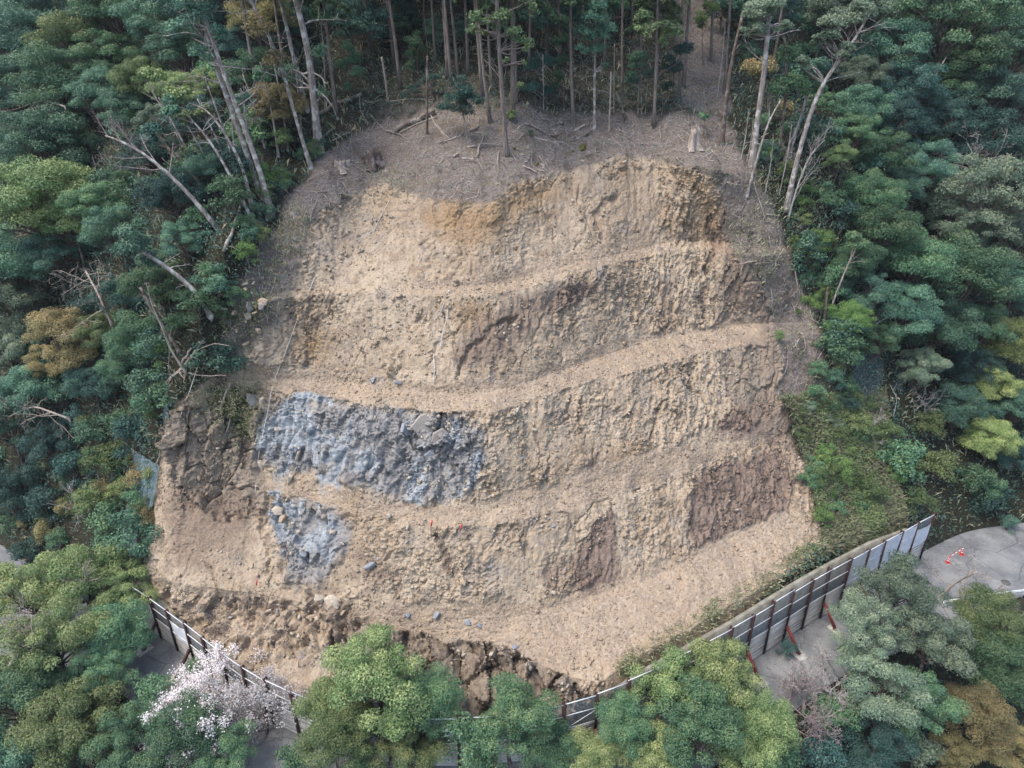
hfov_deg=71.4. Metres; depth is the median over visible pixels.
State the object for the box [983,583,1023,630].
bare tree
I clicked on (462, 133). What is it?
fallen branch
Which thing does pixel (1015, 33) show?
broadleaf tree
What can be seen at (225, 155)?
understorey tree
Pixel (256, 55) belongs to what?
broadleaf tree
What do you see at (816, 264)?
shrub
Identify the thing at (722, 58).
bare sapling
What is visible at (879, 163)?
understorey tree
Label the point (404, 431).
boulder
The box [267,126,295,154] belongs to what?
shrub
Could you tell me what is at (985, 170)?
broadleaf tree
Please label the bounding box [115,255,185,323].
broadleaf tree
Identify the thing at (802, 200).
shrub
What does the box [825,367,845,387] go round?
shrub
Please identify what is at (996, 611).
broadleaf tree
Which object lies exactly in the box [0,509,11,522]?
shrub
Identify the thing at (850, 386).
shrub
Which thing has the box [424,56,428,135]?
dead snag
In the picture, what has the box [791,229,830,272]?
understorey tree
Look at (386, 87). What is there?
dead snag
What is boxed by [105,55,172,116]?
broadleaf tree
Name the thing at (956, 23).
broadleaf tree
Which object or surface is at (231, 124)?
broadleaf tree
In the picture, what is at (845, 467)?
shrub
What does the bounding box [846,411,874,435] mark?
shrub
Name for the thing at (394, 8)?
understorey tree
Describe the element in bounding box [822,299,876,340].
broadleaf tree
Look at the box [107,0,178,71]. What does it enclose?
broadleaf tree
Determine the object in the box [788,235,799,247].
shrub
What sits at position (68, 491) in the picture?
bare tree
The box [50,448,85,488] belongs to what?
shrub
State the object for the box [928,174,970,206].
understorey tree
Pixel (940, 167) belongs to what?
broadleaf tree
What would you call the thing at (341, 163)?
tree stump
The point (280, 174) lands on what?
shrub
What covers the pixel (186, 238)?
broadleaf tree
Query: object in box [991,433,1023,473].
broadleaf tree
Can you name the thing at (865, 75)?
broadleaf tree
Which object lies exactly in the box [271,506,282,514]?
boulder
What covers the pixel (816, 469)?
shrub
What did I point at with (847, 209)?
understorey tree
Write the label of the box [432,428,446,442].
boulder
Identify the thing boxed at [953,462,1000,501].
shrub
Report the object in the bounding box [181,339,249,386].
understorey tree
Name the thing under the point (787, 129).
shrub
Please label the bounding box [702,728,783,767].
broadleaf tree
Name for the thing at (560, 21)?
broadleaf tree
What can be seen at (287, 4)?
understorey tree
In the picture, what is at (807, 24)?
understorey tree
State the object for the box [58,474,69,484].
shrub
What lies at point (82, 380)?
broadleaf tree
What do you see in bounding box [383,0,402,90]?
cedar tree
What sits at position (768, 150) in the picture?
shrub
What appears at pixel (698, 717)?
broadleaf tree
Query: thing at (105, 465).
shrub
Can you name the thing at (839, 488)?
shrub
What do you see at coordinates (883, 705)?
broadleaf tree
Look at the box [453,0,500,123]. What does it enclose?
cedar tree
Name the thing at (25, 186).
broadleaf tree
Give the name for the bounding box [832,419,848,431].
shrub
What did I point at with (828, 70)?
understorey tree
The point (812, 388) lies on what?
shrub
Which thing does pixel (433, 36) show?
cedar tree
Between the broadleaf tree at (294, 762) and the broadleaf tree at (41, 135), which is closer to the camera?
the broadleaf tree at (294, 762)
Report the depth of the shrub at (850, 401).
65.24 m
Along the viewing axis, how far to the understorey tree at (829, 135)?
70.89 m
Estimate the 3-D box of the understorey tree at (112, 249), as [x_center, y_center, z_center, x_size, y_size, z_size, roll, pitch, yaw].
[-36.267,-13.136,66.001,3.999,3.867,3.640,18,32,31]
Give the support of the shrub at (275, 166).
on the hillside
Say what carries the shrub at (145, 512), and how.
on the hillside
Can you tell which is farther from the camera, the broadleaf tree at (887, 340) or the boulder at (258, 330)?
the broadleaf tree at (887, 340)
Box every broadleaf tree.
[0,0,61,33]
[0,0,76,114]
[0,38,102,119]
[0,52,46,117]
[0,98,103,173]
[0,127,31,167]
[0,153,96,295]
[0,161,45,231]
[0,222,56,312]
[0,276,49,355]
[0,321,49,387]
[0,360,67,430]
[0,395,52,465]
[0,460,45,516]
[0,549,77,624]
[0,592,117,693]
[0,644,71,735]
[0,673,135,767]
[0,724,73,767]
[14,230,92,291]
[15,0,113,32]
[16,420,85,466]
[19,8,120,115]
[21,305,102,370]
[21,340,72,378]
[25,538,133,612]
[30,197,92,277]
[52,638,141,702]
[55,180,133,256]
[59,364,115,410]
[61,64,124,143]
[65,0,161,78]
[65,28,149,71]
[67,310,126,360]
[68,597,158,674]
[76,202,147,272]
[77,695,169,767]
[85,268,143,318]
[85,558,165,619]
[91,85,152,139]
[93,349,143,385]
[100,308,161,367]
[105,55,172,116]
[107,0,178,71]
[109,222,214,321]
[113,133,182,178]
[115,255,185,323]
[130,102,178,139]
[130,166,214,219]
[130,672,175,709]
[135,65,252,206]
[138,121,214,210]
[140,687,228,767]
[141,17,220,75]
[144,70,196,108]
[145,79,185,153]
[146,85,201,182]
[155,0,276,215]
[157,219,212,263]
[158,0,269,200]
[159,0,246,36]
[159,92,255,224]
[159,93,240,146]
[166,67,225,103]
[170,153,235,203]
[171,286,224,333]
[172,109,223,192]
[177,65,242,190]
[191,717,259,767]
[193,95,229,170]
[200,20,259,79]
[204,173,255,218]
[215,102,247,176]
[221,0,298,48]
[223,45,297,90]
[224,86,264,156]
[239,0,313,169]
[246,82,310,145]
[248,48,284,158]
[253,28,291,152]
[272,0,345,155]
[273,740,316,767]
[277,0,309,112]
[277,38,303,140]
[289,673,367,750]
[291,704,374,767]
[305,2,334,108]
[318,620,433,742]
[332,37,366,101]
[350,691,397,762]
[366,715,449,767]
[379,704,446,764]
[398,661,467,740]
[399,73,442,102]
[403,29,427,76]
[436,75,484,138]
[440,711,501,767]
[455,736,507,767]
[470,671,561,764]
[506,82,523,124]
[510,712,582,767]
[519,51,554,98]
[547,9,569,110]
[566,724,631,767]
[573,0,617,128]
[593,686,658,762]
[623,49,658,113]
[623,643,716,722]
[626,717,694,767]
[653,672,747,767]
[660,40,694,98]
[687,635,766,722]
[692,0,719,65]
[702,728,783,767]
[721,684,804,755]
[739,0,804,168]
[739,32,794,128]
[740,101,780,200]
[760,735,804,767]
[765,36,811,166]
[781,77,827,162]
[783,0,894,212]
[785,55,830,157]
[797,727,849,767]
[800,690,863,740]
[802,0,907,90]
[813,16,860,62]
[820,143,859,182]
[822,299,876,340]
[826,587,904,668]
[827,83,898,127]
[829,237,887,286]
[831,111,886,166]
[831,230,872,309]
[833,644,935,731]
[834,55,894,89]
[834,273,902,333]
[834,710,921,767]
[841,126,919,199]
[842,167,911,235]
[845,13,936,97]
[846,199,925,274]
[847,549,951,629]
[855,315,908,361]
[864,0,950,57]
[870,0,1023,102]
[870,279,944,353]
[871,57,956,115]
[871,97,934,154]
[876,598,978,685]
[876,664,974,740]
[877,226,960,298]
[881,165,933,208]
[888,138,963,209]
[890,729,948,767]
[895,346,953,396]
[900,295,991,369]
[909,97,981,155]
[911,225,1022,308]
[912,22,1018,87]
[916,152,1023,251]
[918,64,990,101]
[920,200,994,252]
[925,378,995,434]
[926,729,988,767]
[938,299,1019,351]
[939,343,1006,384]
[939,680,1020,756]
[942,103,1023,171]
[948,0,1023,32]
[949,61,1023,112]
[949,581,1023,648]
[956,415,1023,465]
[958,258,1023,306]
[958,623,1023,708]
[967,9,1023,104]
[971,363,1023,409]
[974,314,1023,365]
[975,205,1023,267]
[979,722,1023,767]
[980,134,1023,186]
[983,379,1023,435]
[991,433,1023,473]
[992,84,1023,134]
[994,277,1023,315]
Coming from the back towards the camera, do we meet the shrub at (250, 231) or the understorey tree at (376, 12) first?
the understorey tree at (376, 12)
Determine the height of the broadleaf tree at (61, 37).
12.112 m
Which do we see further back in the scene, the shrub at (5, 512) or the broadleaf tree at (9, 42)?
the broadleaf tree at (9, 42)
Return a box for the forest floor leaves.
[0,0,1023,711]
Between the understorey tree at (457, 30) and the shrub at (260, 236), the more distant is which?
the understorey tree at (457, 30)
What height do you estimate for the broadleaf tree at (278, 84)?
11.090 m
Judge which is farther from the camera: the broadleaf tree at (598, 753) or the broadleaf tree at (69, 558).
the broadleaf tree at (69, 558)
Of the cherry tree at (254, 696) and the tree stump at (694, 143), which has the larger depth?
the tree stump at (694, 143)
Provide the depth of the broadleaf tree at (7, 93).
80.84 m
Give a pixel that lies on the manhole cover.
(1006, 582)
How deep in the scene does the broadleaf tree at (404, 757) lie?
44.12 m
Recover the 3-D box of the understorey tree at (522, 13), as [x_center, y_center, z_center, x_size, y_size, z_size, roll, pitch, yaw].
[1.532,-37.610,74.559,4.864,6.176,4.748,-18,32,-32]
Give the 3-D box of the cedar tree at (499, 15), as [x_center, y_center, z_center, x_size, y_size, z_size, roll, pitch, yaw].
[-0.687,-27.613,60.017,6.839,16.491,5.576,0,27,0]
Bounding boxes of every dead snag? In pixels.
[380,57,389,101]
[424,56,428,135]
[541,63,544,109]
[608,72,612,130]
[616,93,627,123]
[719,16,743,145]
[823,287,828,322]
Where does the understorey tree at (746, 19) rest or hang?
on the hillside
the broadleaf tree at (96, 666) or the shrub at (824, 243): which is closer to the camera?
the broadleaf tree at (96, 666)
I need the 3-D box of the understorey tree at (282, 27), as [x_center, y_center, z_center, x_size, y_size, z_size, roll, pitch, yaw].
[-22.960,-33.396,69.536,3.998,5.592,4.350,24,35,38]
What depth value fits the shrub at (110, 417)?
61.36 m
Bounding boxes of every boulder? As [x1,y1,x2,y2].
[244,312,250,319]
[246,302,253,312]
[246,393,258,407]
[255,328,261,333]
[257,460,263,470]
[258,298,266,304]
[258,302,263,309]
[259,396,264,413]
[268,614,276,620]
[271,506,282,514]
[278,514,287,522]
[287,474,292,484]
[288,618,299,629]
[291,534,298,544]
[295,451,299,460]
[298,551,307,558]
[306,614,316,619]
[314,594,325,602]
[323,594,338,608]
[359,615,369,618]
[364,562,375,569]
[400,419,410,435]
[410,413,433,433]
[424,450,434,459]
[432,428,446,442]
[433,611,440,618]
[464,619,470,624]
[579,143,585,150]
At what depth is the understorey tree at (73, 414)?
65.19 m
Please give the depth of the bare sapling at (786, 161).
65.74 m
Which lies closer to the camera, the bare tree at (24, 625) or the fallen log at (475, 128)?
the bare tree at (24, 625)
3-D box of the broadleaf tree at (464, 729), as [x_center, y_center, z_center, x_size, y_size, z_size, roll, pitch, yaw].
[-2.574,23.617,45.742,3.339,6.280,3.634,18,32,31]
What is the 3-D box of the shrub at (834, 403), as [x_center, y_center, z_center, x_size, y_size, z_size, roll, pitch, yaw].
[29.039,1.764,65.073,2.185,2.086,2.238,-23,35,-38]
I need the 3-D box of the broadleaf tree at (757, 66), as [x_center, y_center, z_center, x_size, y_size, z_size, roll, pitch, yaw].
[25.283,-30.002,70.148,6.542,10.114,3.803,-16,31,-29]
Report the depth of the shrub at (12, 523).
66.71 m
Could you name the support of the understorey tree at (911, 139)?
on the hillside
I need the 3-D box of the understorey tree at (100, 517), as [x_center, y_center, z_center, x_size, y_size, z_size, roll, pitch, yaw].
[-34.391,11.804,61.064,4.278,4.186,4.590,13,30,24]
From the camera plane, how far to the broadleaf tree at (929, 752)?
49.42 m
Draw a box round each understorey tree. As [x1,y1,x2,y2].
[0,446,5,463]
[6,534,44,564]
[11,309,55,351]
[34,373,72,412]
[37,339,72,372]
[56,96,97,129]
[59,403,85,427]
[64,295,104,322]
[66,126,98,160]
[68,412,109,453]
[83,497,126,549]
[85,167,120,184]
[91,239,112,257]
[92,367,127,401]
[101,162,139,205]
[101,504,164,560]
[102,107,148,136]
[103,224,123,262]
[109,107,164,141]
[109,413,147,460]
[110,167,136,187]
[119,363,137,381]
[121,368,170,414]
[125,368,171,416]
[129,338,162,376]
[132,83,163,113]
[138,325,174,361]
[141,170,167,204]
[163,138,227,181]
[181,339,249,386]
[186,140,232,179]
[187,261,232,301]
[191,57,240,99]
[216,108,269,148]
[217,143,267,185]
[222,92,272,127]
[252,11,300,49]
[267,19,302,55]
[283,1,302,13]
[284,0,314,38]
[302,57,323,73]
[325,0,355,52]
[327,1,368,64]
[336,0,375,12]
[348,0,366,48]
[355,0,393,57]
[385,12,411,47]
[391,0,416,33]
[391,0,421,44]
[396,8,421,36]
[423,14,442,45]
[425,22,443,44]
[435,0,454,40]
[449,13,475,45]
[450,20,474,46]
[466,0,491,19]
[478,0,509,53]
[501,15,519,32]
[502,0,549,37]
[540,7,561,36]
[550,1,592,63]
[560,0,584,54]
[587,0,624,33]
[600,0,631,34]
[706,0,740,31]
[715,0,751,35]
[722,0,742,26]
[735,11,778,44]
[739,37,763,60]
[744,17,775,56]
[770,0,803,34]
[770,40,820,71]
[772,53,809,79]
[776,0,797,19]
[777,58,819,99]
[786,113,838,152]
[787,0,823,45]
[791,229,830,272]
[797,26,829,57]
[802,91,836,118]
[809,329,868,370]
[817,312,870,362]
[819,62,845,86]
[820,117,847,145]
[826,197,869,229]
[832,57,851,88]
[852,139,887,179]
[873,436,928,482]
[879,263,899,279]
[895,136,932,176]
[902,321,936,348]
[912,119,947,151]
[914,97,944,116]
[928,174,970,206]
[963,233,1008,252]
[965,288,993,316]
[967,477,1016,513]
[977,177,1013,192]
[977,473,1008,499]
[997,358,1023,374]
[1015,424,1023,436]
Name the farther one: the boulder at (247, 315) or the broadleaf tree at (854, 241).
the broadleaf tree at (854, 241)
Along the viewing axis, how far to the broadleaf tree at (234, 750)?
44.69 m
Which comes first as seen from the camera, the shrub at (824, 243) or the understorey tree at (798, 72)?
the shrub at (824, 243)
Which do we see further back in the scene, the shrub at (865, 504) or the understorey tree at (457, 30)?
the understorey tree at (457, 30)
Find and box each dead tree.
[0,395,72,438]
[6,63,65,111]
[47,257,118,338]
[128,331,227,416]
[142,282,187,375]
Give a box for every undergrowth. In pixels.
[1,603,1023,767]
[777,384,908,554]
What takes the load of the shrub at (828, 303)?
on the hillside
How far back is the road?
56.77 m
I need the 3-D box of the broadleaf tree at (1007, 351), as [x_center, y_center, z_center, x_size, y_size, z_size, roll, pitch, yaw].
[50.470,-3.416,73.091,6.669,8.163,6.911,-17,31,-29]
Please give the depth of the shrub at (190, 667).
53.36 m
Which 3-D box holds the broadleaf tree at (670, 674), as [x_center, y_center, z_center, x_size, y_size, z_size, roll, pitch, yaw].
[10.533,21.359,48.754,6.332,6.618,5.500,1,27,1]
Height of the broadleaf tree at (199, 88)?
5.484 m
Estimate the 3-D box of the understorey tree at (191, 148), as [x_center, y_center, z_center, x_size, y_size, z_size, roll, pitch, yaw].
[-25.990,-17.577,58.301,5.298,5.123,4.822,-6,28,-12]
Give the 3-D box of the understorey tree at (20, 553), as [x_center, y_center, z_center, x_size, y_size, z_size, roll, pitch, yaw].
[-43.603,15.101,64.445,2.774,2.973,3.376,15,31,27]
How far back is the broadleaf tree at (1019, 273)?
72.13 m
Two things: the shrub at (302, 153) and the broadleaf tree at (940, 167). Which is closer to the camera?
the shrub at (302, 153)
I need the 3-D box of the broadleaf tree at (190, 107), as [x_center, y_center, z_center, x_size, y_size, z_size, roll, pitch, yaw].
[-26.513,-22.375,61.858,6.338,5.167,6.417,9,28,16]
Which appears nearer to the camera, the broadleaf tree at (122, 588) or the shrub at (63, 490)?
the broadleaf tree at (122, 588)
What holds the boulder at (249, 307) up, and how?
on the hillside
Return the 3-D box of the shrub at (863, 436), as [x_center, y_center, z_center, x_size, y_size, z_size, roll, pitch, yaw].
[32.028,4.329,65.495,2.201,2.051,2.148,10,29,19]
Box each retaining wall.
[111,573,183,628]
[614,528,905,702]
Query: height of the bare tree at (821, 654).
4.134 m
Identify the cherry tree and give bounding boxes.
[125,640,266,767]
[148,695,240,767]
[202,661,308,767]
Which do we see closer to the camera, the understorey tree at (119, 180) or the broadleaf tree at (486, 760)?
the broadleaf tree at (486, 760)
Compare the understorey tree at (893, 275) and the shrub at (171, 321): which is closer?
the shrub at (171, 321)
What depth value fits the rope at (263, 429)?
56.31 m
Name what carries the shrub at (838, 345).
on the hillside
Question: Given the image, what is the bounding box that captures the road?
[0,523,1023,767]
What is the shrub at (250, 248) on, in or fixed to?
on the hillside
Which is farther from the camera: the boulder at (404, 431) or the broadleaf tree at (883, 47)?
the broadleaf tree at (883, 47)
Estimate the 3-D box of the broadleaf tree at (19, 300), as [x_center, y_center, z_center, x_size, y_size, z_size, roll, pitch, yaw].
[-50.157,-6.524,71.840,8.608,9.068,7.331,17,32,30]
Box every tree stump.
[334,159,351,173]
[344,159,356,166]
[364,148,386,171]
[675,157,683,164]
[687,123,705,151]
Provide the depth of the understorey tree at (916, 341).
70.54 m
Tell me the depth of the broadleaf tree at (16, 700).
48.20 m
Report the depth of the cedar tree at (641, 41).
76.24 m
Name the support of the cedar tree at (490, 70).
on the hillside
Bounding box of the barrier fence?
[109,511,935,767]
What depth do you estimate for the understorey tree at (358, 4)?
72.21 m
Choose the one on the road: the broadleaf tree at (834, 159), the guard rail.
the guard rail
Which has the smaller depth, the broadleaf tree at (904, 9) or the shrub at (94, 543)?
the shrub at (94, 543)
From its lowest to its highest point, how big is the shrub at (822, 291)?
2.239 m
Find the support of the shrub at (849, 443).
on the hillside
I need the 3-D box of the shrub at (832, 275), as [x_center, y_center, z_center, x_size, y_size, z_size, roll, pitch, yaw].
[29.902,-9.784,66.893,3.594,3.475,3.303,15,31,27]
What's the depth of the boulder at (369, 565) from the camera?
52.94 m
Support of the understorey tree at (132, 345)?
on the hillside
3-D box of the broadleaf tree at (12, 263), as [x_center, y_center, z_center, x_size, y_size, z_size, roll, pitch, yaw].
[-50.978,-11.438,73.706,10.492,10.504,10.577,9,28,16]
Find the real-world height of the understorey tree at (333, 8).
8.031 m
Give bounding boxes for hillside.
[0,0,1023,767]
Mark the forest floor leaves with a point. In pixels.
(466, 190)
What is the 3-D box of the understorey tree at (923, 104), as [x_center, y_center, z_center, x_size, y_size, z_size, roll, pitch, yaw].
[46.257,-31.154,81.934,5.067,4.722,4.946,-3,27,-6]
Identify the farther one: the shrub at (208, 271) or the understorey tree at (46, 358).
the understorey tree at (46, 358)
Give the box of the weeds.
[179,6,882,679]
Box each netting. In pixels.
[122,449,158,554]
[163,400,168,451]
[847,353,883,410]
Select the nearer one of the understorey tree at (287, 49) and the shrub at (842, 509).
the shrub at (842, 509)
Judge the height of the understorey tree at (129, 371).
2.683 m
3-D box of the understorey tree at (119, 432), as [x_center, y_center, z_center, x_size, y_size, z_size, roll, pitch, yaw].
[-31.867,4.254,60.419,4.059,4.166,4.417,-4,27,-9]
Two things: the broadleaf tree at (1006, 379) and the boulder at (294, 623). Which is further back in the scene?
the broadleaf tree at (1006, 379)
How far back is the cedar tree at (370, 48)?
73.88 m
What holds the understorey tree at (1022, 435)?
on the hillside
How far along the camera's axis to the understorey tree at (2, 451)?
71.29 m
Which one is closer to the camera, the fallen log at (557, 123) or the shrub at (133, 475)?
the shrub at (133, 475)
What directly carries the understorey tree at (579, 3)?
on the hillside
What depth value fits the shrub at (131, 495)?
58.57 m
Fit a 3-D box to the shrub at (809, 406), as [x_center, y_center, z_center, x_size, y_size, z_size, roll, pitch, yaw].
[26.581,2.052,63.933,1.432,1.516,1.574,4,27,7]
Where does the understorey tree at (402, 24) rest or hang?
on the hillside
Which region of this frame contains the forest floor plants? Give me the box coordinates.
[0,0,1023,710]
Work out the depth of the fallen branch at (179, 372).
54.57 m
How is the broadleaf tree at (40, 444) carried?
on the hillside
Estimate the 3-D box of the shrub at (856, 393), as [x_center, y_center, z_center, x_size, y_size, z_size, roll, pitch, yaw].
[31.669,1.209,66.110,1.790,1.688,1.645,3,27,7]
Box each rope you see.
[255,386,272,492]
[273,278,314,382]
[357,201,388,239]
[440,307,447,346]
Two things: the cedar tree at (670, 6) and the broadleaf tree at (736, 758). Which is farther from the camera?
the cedar tree at (670, 6)
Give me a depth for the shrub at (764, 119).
70.16 m
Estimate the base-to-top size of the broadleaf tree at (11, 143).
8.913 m
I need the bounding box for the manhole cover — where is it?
[1001,580,1010,585]
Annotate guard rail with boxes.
[942,589,1023,607]
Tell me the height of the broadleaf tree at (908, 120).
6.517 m
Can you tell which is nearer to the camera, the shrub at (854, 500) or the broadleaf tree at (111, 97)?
the shrub at (854, 500)
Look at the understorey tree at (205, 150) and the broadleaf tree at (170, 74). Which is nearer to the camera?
the understorey tree at (205, 150)
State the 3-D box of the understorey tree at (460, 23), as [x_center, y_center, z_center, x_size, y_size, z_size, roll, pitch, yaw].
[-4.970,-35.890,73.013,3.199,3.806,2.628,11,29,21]
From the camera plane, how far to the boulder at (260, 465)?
56.54 m
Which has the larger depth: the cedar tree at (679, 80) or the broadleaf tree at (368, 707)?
the cedar tree at (679, 80)
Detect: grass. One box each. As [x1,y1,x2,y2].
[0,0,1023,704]
[180,160,885,677]
[777,385,910,559]
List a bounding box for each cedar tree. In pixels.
[144,40,151,66]
[241,0,257,87]
[269,0,288,63]
[289,0,354,113]
[363,0,372,52]
[376,0,396,63]
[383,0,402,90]
[422,0,425,39]
[426,0,439,62]
[437,0,449,80]
[443,0,453,86]
[449,0,460,81]
[453,0,469,71]
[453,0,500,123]
[465,0,534,157]
[470,0,484,96]
[482,0,553,119]
[486,9,493,94]
[488,0,546,100]
[503,0,507,51]
[525,1,536,66]
[554,0,560,53]
[560,0,589,126]
[603,0,606,62]
[615,0,623,99]
[622,0,689,128]
[630,0,633,25]
[632,0,685,125]
[632,8,642,62]
[677,0,686,95]
[681,0,696,88]
[709,0,722,63]
[721,0,734,94]
[769,2,789,78]
[814,25,825,57]
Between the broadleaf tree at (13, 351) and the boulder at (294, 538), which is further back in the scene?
the broadleaf tree at (13, 351)
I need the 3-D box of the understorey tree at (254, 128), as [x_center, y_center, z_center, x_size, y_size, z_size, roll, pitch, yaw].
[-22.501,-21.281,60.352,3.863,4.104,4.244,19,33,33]
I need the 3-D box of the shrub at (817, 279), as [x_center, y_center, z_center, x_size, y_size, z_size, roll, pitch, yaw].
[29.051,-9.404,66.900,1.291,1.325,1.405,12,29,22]
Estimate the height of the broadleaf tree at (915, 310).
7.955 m
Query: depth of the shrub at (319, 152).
61.63 m
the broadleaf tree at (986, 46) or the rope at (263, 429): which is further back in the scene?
the broadleaf tree at (986, 46)
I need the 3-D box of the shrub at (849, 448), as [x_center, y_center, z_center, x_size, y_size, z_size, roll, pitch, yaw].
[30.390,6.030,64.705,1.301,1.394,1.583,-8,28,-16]
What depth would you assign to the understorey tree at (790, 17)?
81.42 m
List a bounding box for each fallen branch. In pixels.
[164,369,184,386]
[383,130,413,143]
[390,92,431,105]
[436,129,464,142]
[525,122,565,139]
[754,184,766,222]
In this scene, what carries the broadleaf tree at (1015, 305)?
on the hillside
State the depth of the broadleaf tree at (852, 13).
60.76 m
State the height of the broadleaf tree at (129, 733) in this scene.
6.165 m
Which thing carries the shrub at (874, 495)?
on the hillside
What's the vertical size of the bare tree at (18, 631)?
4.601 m
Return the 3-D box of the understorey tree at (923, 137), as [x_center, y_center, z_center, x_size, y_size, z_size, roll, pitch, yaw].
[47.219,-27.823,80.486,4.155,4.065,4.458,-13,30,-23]
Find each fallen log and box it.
[181,348,192,363]
[220,382,231,407]
[222,204,241,252]
[319,93,361,114]
[393,108,434,132]
[399,116,436,132]
[469,119,496,131]
[534,136,558,143]
[549,121,563,125]
[567,130,592,142]
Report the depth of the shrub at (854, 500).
62.31 m
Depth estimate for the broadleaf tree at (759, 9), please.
61.94 m
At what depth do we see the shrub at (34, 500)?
64.29 m
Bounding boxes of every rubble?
[141,154,821,720]
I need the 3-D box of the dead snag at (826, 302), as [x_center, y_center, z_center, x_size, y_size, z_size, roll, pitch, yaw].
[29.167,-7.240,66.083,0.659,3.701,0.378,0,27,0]
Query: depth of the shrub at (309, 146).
61.55 m
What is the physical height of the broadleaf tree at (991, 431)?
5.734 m
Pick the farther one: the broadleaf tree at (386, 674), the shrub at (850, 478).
the shrub at (850, 478)
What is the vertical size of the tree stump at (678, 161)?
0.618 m
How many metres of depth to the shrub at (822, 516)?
59.30 m
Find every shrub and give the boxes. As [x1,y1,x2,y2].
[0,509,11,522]
[0,515,18,536]
[13,509,34,524]
[16,518,28,529]
[19,486,64,523]
[25,480,49,491]
[33,514,57,545]
[36,507,53,519]
[40,451,63,467]
[43,527,70,550]
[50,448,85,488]
[52,497,74,514]
[57,510,71,517]
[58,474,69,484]
[58,480,69,491]
[62,493,77,503]
[69,479,109,517]
[74,412,99,442]
[74,471,95,489]
[75,445,95,473]
[81,439,125,476]
[89,455,106,474]
[89,478,116,500]
[90,535,102,550]
[96,452,122,475]
[100,406,135,439]
[103,479,126,499]
[113,467,122,475]
[113,496,125,508]
[114,455,131,467]
[117,473,137,488]
[119,482,143,506]
[120,462,144,487]
[131,493,154,517]
[132,400,159,420]
[135,506,154,524]
[141,463,156,486]
[149,341,174,367]
[161,311,186,337]
[180,204,211,229]
[186,657,202,674]
[194,261,226,284]
[204,137,232,153]
[207,343,230,362]
[213,306,232,324]
[219,308,239,324]
[220,284,251,308]
[223,280,240,290]
[227,138,259,161]
[230,212,260,232]
[230,237,259,263]
[230,292,239,309]
[236,222,258,242]
[240,161,274,185]
[245,218,271,242]
[249,202,263,213]
[250,181,276,202]
[256,203,277,221]
[266,167,290,185]
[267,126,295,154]
[268,163,287,175]
[271,175,294,192]
[281,171,294,183]
[295,148,304,159]
[303,138,323,156]
[305,132,328,145]
[307,145,322,159]
[342,752,379,767]
[750,112,771,132]
[757,140,778,160]
[757,145,777,161]
[765,144,783,160]
[770,138,786,156]
[772,330,784,340]
[775,121,800,145]
[775,160,802,186]
[776,638,799,659]
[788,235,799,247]
[791,211,813,228]
[791,404,807,420]
[791,425,812,441]
[792,194,815,213]
[794,308,802,317]
[795,472,824,488]
[797,180,815,195]
[797,266,815,285]
[798,124,828,150]
[801,240,820,258]
[801,293,828,312]
[802,401,816,412]
[803,245,822,259]
[803,258,820,274]
[804,455,825,473]
[804,462,828,483]
[804,470,828,488]
[805,383,828,405]
[807,359,828,382]
[808,179,849,212]
[809,293,832,312]
[810,227,837,251]
[810,502,835,528]
[814,236,831,252]
[814,272,828,283]
[814,448,837,462]
[815,284,839,298]
[816,278,826,287]
[816,443,836,455]
[817,262,851,295]
[823,341,851,352]
[823,459,843,480]
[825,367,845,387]
[825,393,842,411]
[825,411,834,422]
[828,352,839,364]
[828,373,846,391]
[828,486,839,499]
[829,424,850,440]
[830,499,847,514]
[831,357,846,370]
[831,477,843,491]
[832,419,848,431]
[834,453,854,478]
[834,471,854,486]
[841,374,859,395]
[841,392,863,409]
[841,460,863,484]
[843,441,852,450]
[843,473,854,484]
[844,443,856,455]
[845,388,864,401]
[845,494,857,508]
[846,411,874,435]
[848,494,869,509]
[851,422,872,440]
[855,480,878,500]
[858,476,892,505]
[864,394,878,411]
[869,424,882,437]
[874,432,883,441]
[876,418,905,443]
[884,464,908,483]
[887,447,914,476]
[903,484,941,515]
[907,409,946,440]
[914,449,959,484]
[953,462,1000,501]
[998,513,1021,534]
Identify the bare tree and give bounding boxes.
[0,592,50,668]
[3,616,54,660]
[42,477,82,531]
[60,559,99,602]
[93,111,220,229]
[139,287,180,354]
[240,69,265,147]
[294,646,309,672]
[771,660,830,731]
[777,655,836,718]
[787,117,834,219]
[797,681,848,759]
[798,665,861,727]
[811,639,840,685]
[857,308,890,344]
[872,407,885,448]
[911,386,947,418]
[920,549,993,604]
[926,167,1003,220]
[934,122,1021,167]
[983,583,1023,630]
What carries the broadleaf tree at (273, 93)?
on the hillside
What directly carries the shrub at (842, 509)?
on the hillside
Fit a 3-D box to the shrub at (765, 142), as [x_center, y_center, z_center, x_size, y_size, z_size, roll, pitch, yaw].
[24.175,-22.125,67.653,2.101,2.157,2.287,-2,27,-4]
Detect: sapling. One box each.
[699,112,709,137]
[717,22,725,96]
[740,107,750,158]
[746,120,753,161]
[765,134,774,194]
[779,125,794,195]
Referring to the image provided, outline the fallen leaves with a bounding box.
[136,531,1022,767]
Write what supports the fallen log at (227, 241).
on the hillside
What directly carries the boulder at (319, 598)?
on the hillside
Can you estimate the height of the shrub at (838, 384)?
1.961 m

